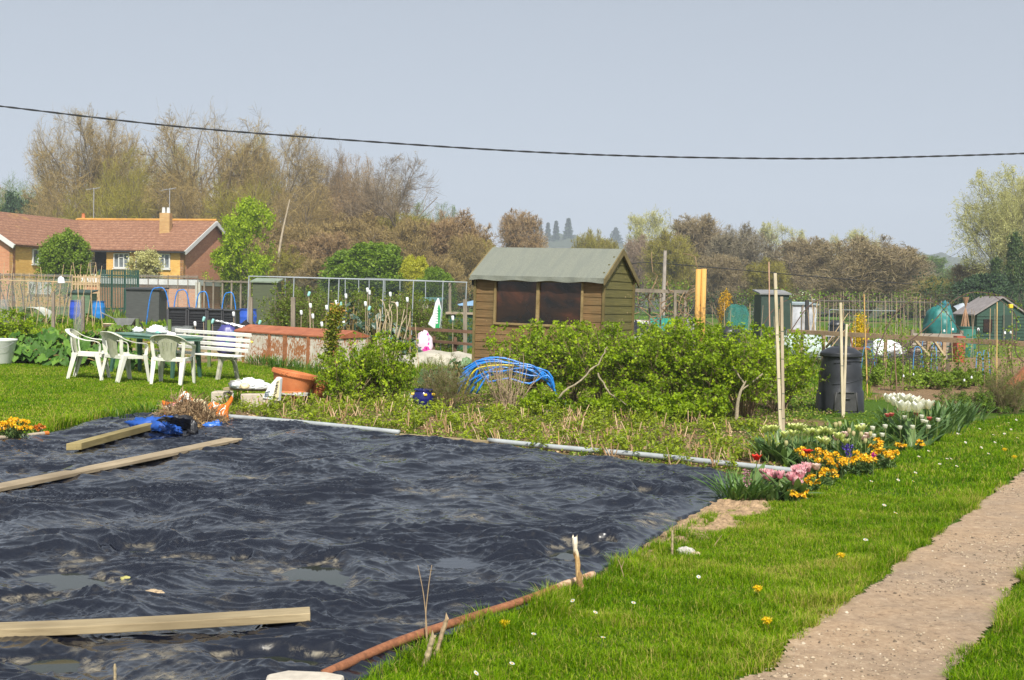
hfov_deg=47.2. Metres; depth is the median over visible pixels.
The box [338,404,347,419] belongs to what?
cut canes
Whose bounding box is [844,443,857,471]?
hyacinth
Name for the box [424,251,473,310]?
scrub tree
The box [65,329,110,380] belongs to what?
garden chair
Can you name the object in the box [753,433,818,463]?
tulip leaf clump
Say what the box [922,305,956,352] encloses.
teal tarpaulin
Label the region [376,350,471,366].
ground sheet
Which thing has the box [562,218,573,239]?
distant conifer
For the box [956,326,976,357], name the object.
water butt
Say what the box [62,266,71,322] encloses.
bean cane
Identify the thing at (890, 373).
trained cane
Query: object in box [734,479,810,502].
bluebell clump
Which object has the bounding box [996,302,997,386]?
garden cane
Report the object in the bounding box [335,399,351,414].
raspberry shoot
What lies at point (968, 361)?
trained cane
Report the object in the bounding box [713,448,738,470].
raspberry shoot
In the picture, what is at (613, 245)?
bare tree
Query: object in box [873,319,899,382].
trained cane
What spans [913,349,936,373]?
trained cane
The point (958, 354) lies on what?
trained cane
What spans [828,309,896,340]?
crop support
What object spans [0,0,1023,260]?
sky
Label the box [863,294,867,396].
garden cane
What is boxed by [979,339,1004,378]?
trained cane
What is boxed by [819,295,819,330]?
bean cane
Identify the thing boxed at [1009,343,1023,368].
trained cane
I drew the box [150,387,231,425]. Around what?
root heap
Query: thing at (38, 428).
wallflower
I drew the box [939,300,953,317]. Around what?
blue tarpaulin
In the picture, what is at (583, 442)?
raspberry shoot
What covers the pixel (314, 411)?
raspberry shoot
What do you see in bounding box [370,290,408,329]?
fruit bush
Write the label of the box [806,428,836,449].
tulip
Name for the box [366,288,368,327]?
capped cane
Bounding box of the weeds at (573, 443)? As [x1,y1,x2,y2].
[220,395,782,473]
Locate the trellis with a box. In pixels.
[72,274,99,300]
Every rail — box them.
[407,327,471,351]
[787,329,1023,377]
[812,300,932,302]
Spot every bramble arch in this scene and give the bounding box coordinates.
[764,294,821,323]
[779,295,861,348]
[866,296,963,384]
[910,289,1023,340]
[980,293,1023,362]
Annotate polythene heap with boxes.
[193,320,249,346]
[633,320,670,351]
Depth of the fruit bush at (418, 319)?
31.31 m
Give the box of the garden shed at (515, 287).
[469,247,639,385]
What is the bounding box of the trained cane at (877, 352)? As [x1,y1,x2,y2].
[866,333,889,367]
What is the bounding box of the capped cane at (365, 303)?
[364,301,366,328]
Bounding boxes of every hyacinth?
[735,468,758,496]
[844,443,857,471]
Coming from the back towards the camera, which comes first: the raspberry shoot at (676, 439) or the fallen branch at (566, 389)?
the fallen branch at (566, 389)
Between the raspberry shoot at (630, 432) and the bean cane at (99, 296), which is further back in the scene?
the bean cane at (99, 296)
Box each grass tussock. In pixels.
[86,408,144,419]
[107,405,156,414]
[124,399,160,411]
[192,390,262,404]
[240,353,279,365]
[259,356,303,368]
[286,358,320,370]
[306,363,327,373]
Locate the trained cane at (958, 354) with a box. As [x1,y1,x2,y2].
[947,339,971,383]
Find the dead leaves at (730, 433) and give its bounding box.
[231,397,782,472]
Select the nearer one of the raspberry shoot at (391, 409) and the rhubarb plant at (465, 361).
the raspberry shoot at (391, 409)
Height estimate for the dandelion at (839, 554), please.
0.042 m
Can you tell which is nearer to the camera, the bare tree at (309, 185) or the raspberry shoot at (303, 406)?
the raspberry shoot at (303, 406)
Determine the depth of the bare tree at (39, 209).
121.51 m
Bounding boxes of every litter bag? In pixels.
[230,377,269,389]
[239,382,249,388]
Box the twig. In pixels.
[113,664,116,679]
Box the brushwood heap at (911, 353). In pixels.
[831,330,955,364]
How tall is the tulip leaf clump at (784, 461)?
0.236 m
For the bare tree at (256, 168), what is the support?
on the ground at (924, 393)
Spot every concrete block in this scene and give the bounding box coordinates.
[211,391,232,402]
[241,393,276,406]
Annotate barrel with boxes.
[69,300,80,318]
[92,301,104,318]
[238,308,256,324]
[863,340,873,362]
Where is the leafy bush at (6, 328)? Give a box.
[0,308,38,338]
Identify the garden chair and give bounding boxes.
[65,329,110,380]
[99,331,149,382]
[150,334,195,384]
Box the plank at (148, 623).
[0,607,309,637]
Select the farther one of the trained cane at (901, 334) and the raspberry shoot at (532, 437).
the trained cane at (901, 334)
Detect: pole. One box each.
[0,280,100,282]
[661,251,666,314]
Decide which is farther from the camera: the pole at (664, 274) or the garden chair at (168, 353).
the pole at (664, 274)
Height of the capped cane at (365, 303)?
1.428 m
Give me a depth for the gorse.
59.91 m
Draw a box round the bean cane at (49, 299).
[45,274,54,322]
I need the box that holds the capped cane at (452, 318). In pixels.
[451,316,453,351]
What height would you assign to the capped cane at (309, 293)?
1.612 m
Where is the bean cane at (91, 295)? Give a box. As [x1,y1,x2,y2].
[90,267,92,325]
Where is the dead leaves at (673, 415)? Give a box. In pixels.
[345,379,832,424]
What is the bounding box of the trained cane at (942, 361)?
[935,352,960,375]
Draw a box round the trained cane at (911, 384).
[894,357,923,390]
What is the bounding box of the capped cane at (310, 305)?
[309,303,311,327]
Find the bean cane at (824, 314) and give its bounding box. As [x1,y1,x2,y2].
[824,298,824,330]
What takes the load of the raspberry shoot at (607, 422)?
on the ground at (924, 393)
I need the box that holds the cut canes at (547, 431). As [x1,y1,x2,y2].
[541,422,550,439]
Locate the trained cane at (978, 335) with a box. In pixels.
[966,329,987,371]
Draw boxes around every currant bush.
[479,318,569,394]
[519,319,611,402]
[543,321,654,400]
[588,321,676,395]
[618,314,726,414]
[649,323,757,403]
[689,320,802,418]
[741,325,829,411]
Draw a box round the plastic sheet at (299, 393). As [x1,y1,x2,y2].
[281,392,309,395]
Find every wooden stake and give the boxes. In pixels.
[136,319,139,350]
[168,319,171,364]
[207,320,210,366]
[422,630,435,665]
[433,613,448,657]
[572,536,583,591]
[671,530,673,553]
[773,273,781,430]
[780,297,784,430]
[839,303,843,416]
[844,324,847,415]
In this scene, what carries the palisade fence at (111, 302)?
on the ground at (924, 393)
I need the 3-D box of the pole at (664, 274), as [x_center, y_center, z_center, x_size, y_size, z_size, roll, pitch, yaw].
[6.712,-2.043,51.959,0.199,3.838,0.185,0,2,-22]
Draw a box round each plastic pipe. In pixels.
[152,410,400,434]
[487,438,790,472]
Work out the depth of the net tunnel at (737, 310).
44.07 m
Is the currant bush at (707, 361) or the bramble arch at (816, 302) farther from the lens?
the bramble arch at (816, 302)
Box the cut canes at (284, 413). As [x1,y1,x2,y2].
[279,403,286,417]
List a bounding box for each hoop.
[146,287,168,324]
[174,289,189,306]
[195,291,208,307]
[221,292,235,308]
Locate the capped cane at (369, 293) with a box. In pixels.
[368,290,370,333]
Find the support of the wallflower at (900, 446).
on the ground at (924, 393)
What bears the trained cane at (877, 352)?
on the ground at (924, 393)
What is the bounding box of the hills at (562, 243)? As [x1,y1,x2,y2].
[542,233,625,250]
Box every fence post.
[51,292,54,327]
[81,296,84,331]
[195,282,200,307]
[248,297,252,323]
[291,297,295,326]
[449,283,450,311]
[463,299,466,352]
[805,300,808,329]
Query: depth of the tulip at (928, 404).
13.83 m
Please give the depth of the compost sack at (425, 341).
26.42 m
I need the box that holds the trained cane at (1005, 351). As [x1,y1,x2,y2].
[995,340,1019,374]
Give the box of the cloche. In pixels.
[15,307,50,320]
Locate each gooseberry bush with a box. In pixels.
[313,344,387,402]
[344,327,418,401]
[349,343,381,365]
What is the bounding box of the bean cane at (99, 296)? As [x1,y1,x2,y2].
[95,262,102,326]
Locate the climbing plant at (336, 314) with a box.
[312,296,348,365]
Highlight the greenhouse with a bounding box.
[791,302,818,330]
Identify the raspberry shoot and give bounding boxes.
[215,391,244,403]
[224,403,245,413]
[233,396,249,411]
[245,396,265,414]
[247,400,257,413]
[251,406,262,415]
[258,393,276,409]
[258,397,282,417]
[261,400,278,416]
[269,409,278,417]
[270,401,285,410]
[279,392,290,405]
[283,407,308,419]
[285,398,301,411]
[286,393,303,404]
[294,392,314,410]
[299,402,316,411]
[301,412,317,420]
[305,406,326,418]
[307,390,324,404]
[309,408,328,419]
[312,400,328,412]
[312,401,332,412]
[314,413,340,422]
[325,401,340,415]
[332,401,345,413]
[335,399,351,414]
[344,393,355,407]
[347,416,368,426]
[348,390,364,403]
[358,408,378,425]
[363,392,375,401]
[365,420,377,426]
[366,401,377,408]
[373,418,390,428]
[375,389,389,401]
[378,409,391,419]
[382,393,405,408]
[382,418,390,428]
[384,395,407,415]
[386,403,402,414]
[387,416,404,429]
[388,391,408,404]
[391,411,404,421]
[396,407,407,419]
[397,397,413,410]
[399,409,420,428]
[400,395,417,405]
[400,410,420,425]
[401,422,416,433]
[405,397,425,416]
[409,410,426,424]
[418,408,434,421]
[418,415,428,426]
[422,401,451,417]
[425,421,443,432]
[429,393,450,408]
[429,400,443,407]
[437,405,446,413]
[437,416,453,427]
[440,411,462,425]
[441,408,459,423]
[447,412,472,429]
[448,420,463,431]
[459,426,482,439]
[460,404,475,414]
[462,401,478,411]
[462,411,477,424]
[475,414,509,434]
[477,422,496,437]
[478,408,492,419]
[479,420,497,439]
[480,401,502,409]
[483,407,499,422]
[485,404,501,419]
[488,411,503,422]
[491,428,510,439]
[492,405,510,419]
[493,403,508,418]
[495,418,507,432]
[498,404,514,418]
[503,412,518,424]
[504,406,525,419]
[508,401,519,415]
[508,426,530,441]
[509,414,529,429]
[518,405,529,415]
[523,414,536,428]
[523,429,542,442]
[524,404,541,416]
[524,417,539,434]
[527,399,542,414]
[527,426,551,449]
[528,420,548,433]
[538,407,559,424]
[539,404,557,421]
[542,404,571,421]
[547,399,562,415]
[547,421,563,439]
[553,426,575,436]
[558,412,585,429]
[562,429,587,451]
[566,431,577,444]
[571,417,586,431]
[578,404,597,418]
[580,418,592,428]
[583,410,609,425]
[583,436,599,447]
[584,430,598,437]
[584,443,610,455]
[586,406,608,422]
[589,416,603,430]
[592,404,618,419]
[592,423,625,440]
[594,435,607,446]
[599,410,620,428]
[600,420,610,429]
[602,429,616,441]
[603,434,621,448]
[611,426,631,442]
[612,428,630,438]
[613,415,643,434]
[614,432,630,450]
[616,427,643,449]
[620,434,652,458]
[621,412,641,423]
[621,416,643,433]
[625,406,644,420]
[626,429,645,446]
[637,411,663,432]
[638,408,653,421]
[644,428,658,442]
[647,412,659,426]
[648,423,664,440]
[652,439,672,461]
[654,438,679,454]
[660,431,678,445]
[660,445,680,461]
[663,447,693,463]
[664,431,691,449]
[669,410,684,422]
[671,417,694,433]
[673,435,685,447]
[681,441,711,457]
[691,415,712,432]
[691,418,718,430]
[696,417,712,428]
[700,428,726,440]
[701,413,725,428]
[702,435,715,447]
[704,437,728,457]
[705,427,721,443]
[708,423,722,432]
[713,411,731,427]
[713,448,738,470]
[714,432,738,456]
[716,435,734,450]
[724,416,735,426]
[727,434,746,454]
[730,442,752,459]
[731,417,744,430]
[742,412,768,432]
[747,420,760,434]
[751,425,770,437]
[752,432,767,445]
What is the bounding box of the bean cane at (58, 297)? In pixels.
[55,265,63,321]
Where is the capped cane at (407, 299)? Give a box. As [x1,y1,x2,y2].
[406,297,408,328]
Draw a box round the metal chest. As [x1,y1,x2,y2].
[234,324,368,368]
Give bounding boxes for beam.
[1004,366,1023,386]
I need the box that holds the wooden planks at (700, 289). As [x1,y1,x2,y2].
[694,269,706,345]
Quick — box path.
[740,468,1023,679]
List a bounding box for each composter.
[167,307,192,332]
[187,308,211,329]
[207,309,223,325]
[222,309,240,324]
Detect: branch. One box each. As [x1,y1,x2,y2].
[554,347,607,401]
[597,373,626,404]
[733,366,762,421]
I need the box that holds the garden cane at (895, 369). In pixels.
[894,343,897,410]
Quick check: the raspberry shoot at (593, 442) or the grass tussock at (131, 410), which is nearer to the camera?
the raspberry shoot at (593, 442)
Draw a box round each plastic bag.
[57,276,64,283]
[125,415,182,434]
[162,391,233,418]
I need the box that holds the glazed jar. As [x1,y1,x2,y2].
[411,388,434,409]
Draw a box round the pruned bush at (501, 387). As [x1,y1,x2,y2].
[469,346,541,411]
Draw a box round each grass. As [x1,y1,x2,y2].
[0,359,326,432]
[1,306,921,401]
[337,347,471,376]
[346,487,1023,679]
[810,414,1023,497]
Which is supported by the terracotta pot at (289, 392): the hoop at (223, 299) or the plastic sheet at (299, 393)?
the plastic sheet at (299, 393)
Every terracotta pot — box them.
[272,367,317,396]
[278,391,304,402]
[311,379,328,397]
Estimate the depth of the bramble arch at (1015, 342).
18.59 m
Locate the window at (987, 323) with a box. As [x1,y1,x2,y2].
[983,319,992,331]
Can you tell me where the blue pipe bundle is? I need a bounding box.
[458,357,565,404]
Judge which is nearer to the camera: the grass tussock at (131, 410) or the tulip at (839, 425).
the tulip at (839, 425)
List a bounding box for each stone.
[146,589,164,592]
[677,546,693,553]
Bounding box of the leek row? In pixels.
[107,307,125,317]
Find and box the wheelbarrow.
[101,312,142,328]
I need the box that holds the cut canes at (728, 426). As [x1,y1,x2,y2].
[725,419,731,432]
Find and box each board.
[132,348,233,356]
[223,387,266,390]
[400,433,488,442]
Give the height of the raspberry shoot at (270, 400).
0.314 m
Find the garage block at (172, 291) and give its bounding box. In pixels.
[81,277,221,309]
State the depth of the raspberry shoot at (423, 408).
14.96 m
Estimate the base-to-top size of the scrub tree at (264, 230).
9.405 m
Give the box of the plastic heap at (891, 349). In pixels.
[862,339,906,356]
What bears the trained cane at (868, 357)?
on the ground at (924, 393)
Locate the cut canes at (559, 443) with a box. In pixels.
[558,431,566,444]
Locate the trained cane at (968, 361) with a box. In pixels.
[951,336,977,381]
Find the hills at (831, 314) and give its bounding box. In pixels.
[462,275,941,317]
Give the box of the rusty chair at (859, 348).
[849,329,871,363]
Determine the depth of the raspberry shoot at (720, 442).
11.81 m
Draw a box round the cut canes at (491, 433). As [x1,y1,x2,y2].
[482,427,498,437]
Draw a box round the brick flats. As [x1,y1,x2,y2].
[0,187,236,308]
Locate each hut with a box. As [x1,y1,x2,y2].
[68,289,97,315]
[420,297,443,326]
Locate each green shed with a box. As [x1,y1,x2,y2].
[250,278,283,325]
[752,289,791,338]
[953,296,1023,344]
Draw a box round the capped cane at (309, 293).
[307,291,310,321]
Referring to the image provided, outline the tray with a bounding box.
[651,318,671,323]
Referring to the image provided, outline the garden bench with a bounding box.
[155,328,251,379]
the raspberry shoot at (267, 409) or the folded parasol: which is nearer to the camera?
the raspberry shoot at (267, 409)
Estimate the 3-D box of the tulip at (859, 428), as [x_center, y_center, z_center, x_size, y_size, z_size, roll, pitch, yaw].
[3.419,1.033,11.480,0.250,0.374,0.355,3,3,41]
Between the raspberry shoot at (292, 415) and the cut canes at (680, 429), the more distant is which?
the raspberry shoot at (292, 415)
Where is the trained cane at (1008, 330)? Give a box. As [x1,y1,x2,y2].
[998,323,1020,378]
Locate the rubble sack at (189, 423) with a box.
[156,414,201,433]
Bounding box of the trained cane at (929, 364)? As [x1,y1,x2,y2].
[919,343,941,373]
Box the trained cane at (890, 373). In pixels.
[878,356,909,390]
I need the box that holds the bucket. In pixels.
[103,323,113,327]
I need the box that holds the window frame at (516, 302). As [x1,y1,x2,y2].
[493,280,583,327]
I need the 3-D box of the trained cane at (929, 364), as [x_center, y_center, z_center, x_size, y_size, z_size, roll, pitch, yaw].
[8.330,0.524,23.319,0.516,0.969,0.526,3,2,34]
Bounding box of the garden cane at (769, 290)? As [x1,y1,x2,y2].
[768,262,769,336]
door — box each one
[779,299,791,334]
[1002,315,1015,340]
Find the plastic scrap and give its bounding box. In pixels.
[203,419,221,425]
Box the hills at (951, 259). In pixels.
[812,252,990,280]
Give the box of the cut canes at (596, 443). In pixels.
[590,434,598,454]
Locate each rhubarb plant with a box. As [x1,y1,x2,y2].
[1,331,57,364]
[23,326,76,362]
[37,338,102,366]
[59,329,132,363]
[94,349,169,369]
[417,366,464,386]
[447,355,484,385]
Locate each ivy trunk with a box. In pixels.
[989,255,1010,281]
[1004,229,1023,307]
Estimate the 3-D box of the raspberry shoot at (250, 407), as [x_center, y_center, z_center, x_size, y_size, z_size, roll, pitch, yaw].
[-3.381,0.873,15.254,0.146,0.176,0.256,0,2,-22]
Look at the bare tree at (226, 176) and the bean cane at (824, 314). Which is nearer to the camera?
the bean cane at (824, 314)
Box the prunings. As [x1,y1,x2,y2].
[374,299,410,358]
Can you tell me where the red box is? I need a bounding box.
[953,336,965,361]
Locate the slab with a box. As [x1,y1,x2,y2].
[266,671,343,679]
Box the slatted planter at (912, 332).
[910,330,962,360]
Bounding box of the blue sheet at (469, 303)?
[458,301,472,305]
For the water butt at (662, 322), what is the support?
on the ground at (924, 393)
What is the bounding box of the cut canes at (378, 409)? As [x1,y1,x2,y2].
[374,401,380,412]
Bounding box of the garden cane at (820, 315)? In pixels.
[820,301,820,330]
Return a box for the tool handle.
[0,431,49,439]
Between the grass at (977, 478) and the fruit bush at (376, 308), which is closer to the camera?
the grass at (977, 478)
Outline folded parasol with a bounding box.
[428,298,441,327]
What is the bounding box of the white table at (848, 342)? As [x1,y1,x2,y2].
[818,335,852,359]
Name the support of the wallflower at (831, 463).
on the ground at (924, 393)
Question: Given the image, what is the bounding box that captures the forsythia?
[851,312,880,358]
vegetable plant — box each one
[2,307,17,320]
[13,312,39,319]
[33,314,68,324]
[74,313,102,323]
[103,323,133,340]
[120,325,143,332]
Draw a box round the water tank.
[446,312,472,349]
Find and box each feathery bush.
[410,353,475,408]
[976,363,1023,413]
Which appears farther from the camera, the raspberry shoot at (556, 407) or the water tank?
the water tank
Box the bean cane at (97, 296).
[94,267,101,321]
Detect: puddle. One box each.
[22,573,106,590]
[24,659,80,673]
[42,598,62,603]
[255,656,317,664]
[281,566,349,587]
[548,549,590,559]
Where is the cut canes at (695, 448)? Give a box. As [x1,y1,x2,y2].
[689,441,698,456]
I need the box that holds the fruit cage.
[247,276,467,350]
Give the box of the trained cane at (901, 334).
[892,316,914,391]
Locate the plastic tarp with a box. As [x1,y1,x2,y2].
[0,412,736,679]
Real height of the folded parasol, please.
0.759 m
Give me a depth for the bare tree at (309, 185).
142.84 m
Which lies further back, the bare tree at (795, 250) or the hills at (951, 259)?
the hills at (951, 259)
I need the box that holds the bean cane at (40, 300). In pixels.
[36,277,44,325]
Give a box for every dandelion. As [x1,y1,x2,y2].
[752,585,762,591]
[761,616,771,624]
[836,552,844,558]
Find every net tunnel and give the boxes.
[721,304,751,330]
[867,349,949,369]
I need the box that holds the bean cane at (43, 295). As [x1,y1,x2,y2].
[40,267,47,325]
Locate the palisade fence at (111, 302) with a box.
[98,269,138,315]
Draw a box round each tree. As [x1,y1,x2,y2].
[0,168,56,211]
[0,187,24,213]
[16,178,100,218]
[18,189,47,214]
[20,103,149,273]
[21,105,111,216]
[31,227,100,310]
[52,174,160,271]
[84,133,159,216]
[94,145,189,218]
[110,167,210,218]
[125,245,166,278]
[139,96,283,224]
[141,141,207,217]
[157,181,226,218]
[200,168,286,307]
[201,246,246,308]
[212,150,280,304]
[217,196,277,302]
[219,255,259,308]
[226,125,334,226]
[229,130,285,216]
[242,236,286,301]
[243,210,292,307]
[260,244,310,304]
[263,239,330,296]
[270,220,332,258]
[271,181,348,232]
[277,199,289,274]
[280,158,354,228]
[282,258,328,306]
[288,133,351,225]
[303,230,357,292]
[318,190,381,222]
[318,209,394,247]
[322,150,375,226]
[330,164,413,220]
[332,151,443,230]
[344,220,391,247]
[374,211,433,249]
[382,216,444,260]
[411,200,458,221]
[419,207,496,311]
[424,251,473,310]
[445,232,490,311]
[462,239,494,308]
[492,208,549,247]
[571,227,612,248]
[600,238,618,248]
[623,204,676,311]
[623,233,659,312]
[636,228,701,315]
[646,212,730,314]
[687,252,753,317]
[702,221,782,311]
[742,256,799,307]
[756,218,807,259]
[769,236,835,310]
[793,231,933,321]
[822,230,844,313]
[838,224,881,309]
[877,260,943,318]
[898,274,955,314]
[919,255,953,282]
[931,261,989,306]
[945,161,1023,275]
[985,175,1023,269]
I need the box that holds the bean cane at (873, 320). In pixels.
[873,303,873,340]
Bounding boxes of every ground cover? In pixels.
[335,371,838,424]
[724,410,939,498]
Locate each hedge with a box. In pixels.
[1,271,87,313]
[221,284,252,308]
[244,281,390,312]
[392,283,472,317]
[635,276,694,319]
[689,291,753,323]
[733,286,923,326]
[790,289,816,317]
[912,271,1023,328]
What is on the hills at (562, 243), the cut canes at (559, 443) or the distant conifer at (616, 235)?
the distant conifer at (616, 235)
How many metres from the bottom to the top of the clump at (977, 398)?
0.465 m
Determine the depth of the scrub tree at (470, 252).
99.34 m
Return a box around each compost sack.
[214,320,243,353]
[263,377,282,400]
[417,330,432,351]
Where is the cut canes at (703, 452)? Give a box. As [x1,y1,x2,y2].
[695,446,711,458]
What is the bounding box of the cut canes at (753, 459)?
[748,449,760,469]
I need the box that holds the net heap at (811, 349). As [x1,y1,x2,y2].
[772,331,829,357]
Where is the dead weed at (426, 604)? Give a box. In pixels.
[418,565,431,644]
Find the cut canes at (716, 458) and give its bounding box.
[709,448,721,468]
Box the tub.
[0,338,17,363]
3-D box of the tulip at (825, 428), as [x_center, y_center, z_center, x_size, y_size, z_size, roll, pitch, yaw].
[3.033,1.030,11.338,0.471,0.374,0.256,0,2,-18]
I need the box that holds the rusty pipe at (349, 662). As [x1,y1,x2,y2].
[321,571,595,672]
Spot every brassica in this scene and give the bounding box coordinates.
[337,300,371,347]
[362,304,391,351]
[382,322,408,353]
[398,337,422,355]
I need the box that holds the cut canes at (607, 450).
[601,444,613,455]
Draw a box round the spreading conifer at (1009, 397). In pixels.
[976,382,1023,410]
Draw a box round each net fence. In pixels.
[0,273,71,313]
[139,275,197,308]
[203,280,250,308]
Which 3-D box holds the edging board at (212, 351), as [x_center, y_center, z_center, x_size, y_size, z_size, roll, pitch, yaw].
[-7.706,0.300,27.182,2.617,0.180,0.050,1,2,7]
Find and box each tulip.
[741,426,766,462]
[746,425,776,461]
[748,425,772,462]
[752,454,786,484]
[758,425,795,460]
[758,468,768,487]
[760,470,780,491]
[761,470,803,499]
[761,471,778,495]
[762,431,794,463]
[762,468,788,487]
[762,468,806,493]
[763,467,808,490]
[765,429,798,464]
[774,470,791,497]
[777,464,803,483]
[778,471,795,493]
[780,428,813,449]
[783,464,807,481]
[784,440,801,463]
[786,423,815,450]
[786,449,813,476]
[790,423,815,446]
[790,429,822,452]
[797,423,822,444]
[797,424,817,446]
[804,463,833,484]
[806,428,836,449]
[810,436,826,454]
[810,436,833,457]
[810,438,830,461]
[811,428,834,453]
[811,463,835,489]
[812,426,851,453]
[818,432,842,465]
[821,434,845,466]
[827,421,854,449]
[831,428,850,467]
[831,431,860,452]
[832,431,854,456]
[833,422,851,448]
[836,438,864,467]
[838,424,867,449]
[850,425,877,452]
[851,432,862,464]
[855,431,874,452]
[858,438,869,454]
[864,432,889,452]
[870,426,889,443]
[873,413,894,439]
[876,424,901,448]
[877,393,904,421]
[882,393,907,424]
[883,393,914,425]
[883,401,926,441]
[886,426,901,442]
[887,400,930,442]
[888,396,913,434]
[891,415,906,439]
[893,395,921,422]
[902,401,949,441]
[903,425,926,447]
[911,399,950,425]
[912,398,935,425]
[912,400,940,428]
[916,420,928,442]
[916,425,945,445]
[919,417,939,436]
[936,418,951,441]
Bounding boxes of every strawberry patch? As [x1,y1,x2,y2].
[862,364,884,386]
[869,363,908,384]
[876,357,899,368]
[886,360,911,376]
[896,365,923,379]
[899,368,936,388]
[929,370,953,386]
[929,371,970,389]
[950,367,979,387]
[950,367,983,385]
[972,371,1000,386]
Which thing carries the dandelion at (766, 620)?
on the grass at (918, 527)
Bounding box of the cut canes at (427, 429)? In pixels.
[423,421,431,435]
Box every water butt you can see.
[655,315,665,330]
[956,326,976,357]
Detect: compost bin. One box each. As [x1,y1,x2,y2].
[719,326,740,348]
[815,345,863,412]
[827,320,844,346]
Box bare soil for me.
[603,499,776,572]
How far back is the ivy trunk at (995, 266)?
96.40 m
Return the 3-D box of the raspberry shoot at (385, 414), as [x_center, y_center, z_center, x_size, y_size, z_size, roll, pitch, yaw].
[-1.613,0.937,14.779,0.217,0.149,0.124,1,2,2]
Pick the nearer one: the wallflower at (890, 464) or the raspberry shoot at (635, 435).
the wallflower at (890, 464)
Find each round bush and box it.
[315,241,407,314]
[397,254,428,307]
[410,265,457,317]
[950,272,1023,308]
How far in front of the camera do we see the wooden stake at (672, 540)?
7.13 m
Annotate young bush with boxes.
[516,382,575,413]
[573,386,628,415]
[612,379,692,419]
[661,385,733,421]
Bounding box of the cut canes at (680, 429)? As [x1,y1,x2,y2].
[674,422,687,436]
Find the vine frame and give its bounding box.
[634,252,698,333]
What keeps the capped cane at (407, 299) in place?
on the ground at (924, 393)
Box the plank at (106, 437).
[66,423,151,449]
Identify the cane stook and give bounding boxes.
[961,297,968,325]
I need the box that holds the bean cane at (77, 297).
[75,268,80,322]
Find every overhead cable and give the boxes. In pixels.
[0,105,1023,159]
[632,262,909,283]
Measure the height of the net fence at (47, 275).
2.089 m
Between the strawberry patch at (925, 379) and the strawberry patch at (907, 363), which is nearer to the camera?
the strawberry patch at (925, 379)
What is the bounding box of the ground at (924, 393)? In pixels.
[0,305,1023,679]
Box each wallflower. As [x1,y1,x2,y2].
[0,416,32,437]
[0,426,12,435]
[32,423,45,431]
[788,486,807,502]
[794,446,812,462]
[804,473,820,491]
[808,447,831,478]
[814,451,841,477]
[818,466,838,485]
[825,462,840,477]
[832,454,850,478]
[846,450,869,476]
[858,453,879,474]
[867,437,885,464]
[870,447,895,469]
[880,449,899,467]
[894,441,907,450]
[913,439,925,450]
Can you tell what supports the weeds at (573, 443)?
on the ground at (924, 393)
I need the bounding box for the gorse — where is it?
[705,288,734,326]
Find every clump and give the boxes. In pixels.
[189,413,206,427]
[686,468,789,500]
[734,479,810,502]
[743,425,815,444]
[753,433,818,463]
[773,442,840,471]
[787,435,859,450]
[823,417,884,441]
[865,407,919,425]
[887,416,950,437]
[905,402,965,429]
[924,412,973,434]
[928,398,983,424]
[932,382,1014,414]
[952,403,999,423]
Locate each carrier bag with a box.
[132,326,144,331]
[145,324,166,333]
[156,330,178,346]
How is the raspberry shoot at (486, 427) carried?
on the ground at (924, 393)
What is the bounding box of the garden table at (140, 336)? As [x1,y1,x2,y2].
[110,332,203,378]
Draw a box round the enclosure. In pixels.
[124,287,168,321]
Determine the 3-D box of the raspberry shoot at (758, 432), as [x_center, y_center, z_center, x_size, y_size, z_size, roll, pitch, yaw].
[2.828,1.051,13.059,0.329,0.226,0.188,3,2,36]
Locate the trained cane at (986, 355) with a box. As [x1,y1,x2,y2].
[973,348,998,388]
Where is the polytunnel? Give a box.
[951,303,967,323]
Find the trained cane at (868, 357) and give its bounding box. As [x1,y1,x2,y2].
[861,344,875,370]
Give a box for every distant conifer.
[537,220,543,237]
[544,222,551,240]
[551,221,560,240]
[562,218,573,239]
[607,227,623,243]
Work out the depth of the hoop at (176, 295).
43.96 m
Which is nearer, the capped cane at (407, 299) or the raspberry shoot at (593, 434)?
the raspberry shoot at (593, 434)
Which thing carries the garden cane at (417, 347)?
on the ground at (924, 393)
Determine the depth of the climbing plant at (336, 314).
22.38 m
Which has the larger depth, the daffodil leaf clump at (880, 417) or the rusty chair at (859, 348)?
the rusty chair at (859, 348)
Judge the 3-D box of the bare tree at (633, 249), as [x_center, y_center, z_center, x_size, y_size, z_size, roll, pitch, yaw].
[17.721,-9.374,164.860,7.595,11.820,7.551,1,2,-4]
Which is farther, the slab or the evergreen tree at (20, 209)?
the evergreen tree at (20, 209)
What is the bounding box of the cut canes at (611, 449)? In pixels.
[603,443,618,456]
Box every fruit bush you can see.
[253,279,313,326]
[272,283,329,328]
[307,285,352,328]
[317,288,379,333]
[346,285,397,338]
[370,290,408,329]
[383,289,433,342]
[395,291,447,337]
[426,312,472,351]
[427,311,460,347]
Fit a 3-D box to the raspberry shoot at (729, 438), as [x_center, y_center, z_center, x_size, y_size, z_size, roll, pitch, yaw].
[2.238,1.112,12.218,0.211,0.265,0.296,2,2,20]
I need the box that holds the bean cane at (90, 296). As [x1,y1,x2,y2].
[86,268,94,324]
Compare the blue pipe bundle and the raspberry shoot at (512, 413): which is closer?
the raspberry shoot at (512, 413)
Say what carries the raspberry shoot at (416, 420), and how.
on the ground at (924, 393)
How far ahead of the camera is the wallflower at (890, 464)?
11.19 m
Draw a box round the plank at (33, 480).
[0,438,241,491]
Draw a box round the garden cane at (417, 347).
[415,323,418,367]
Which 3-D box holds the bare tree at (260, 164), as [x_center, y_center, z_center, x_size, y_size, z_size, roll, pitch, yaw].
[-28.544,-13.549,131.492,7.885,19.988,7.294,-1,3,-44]

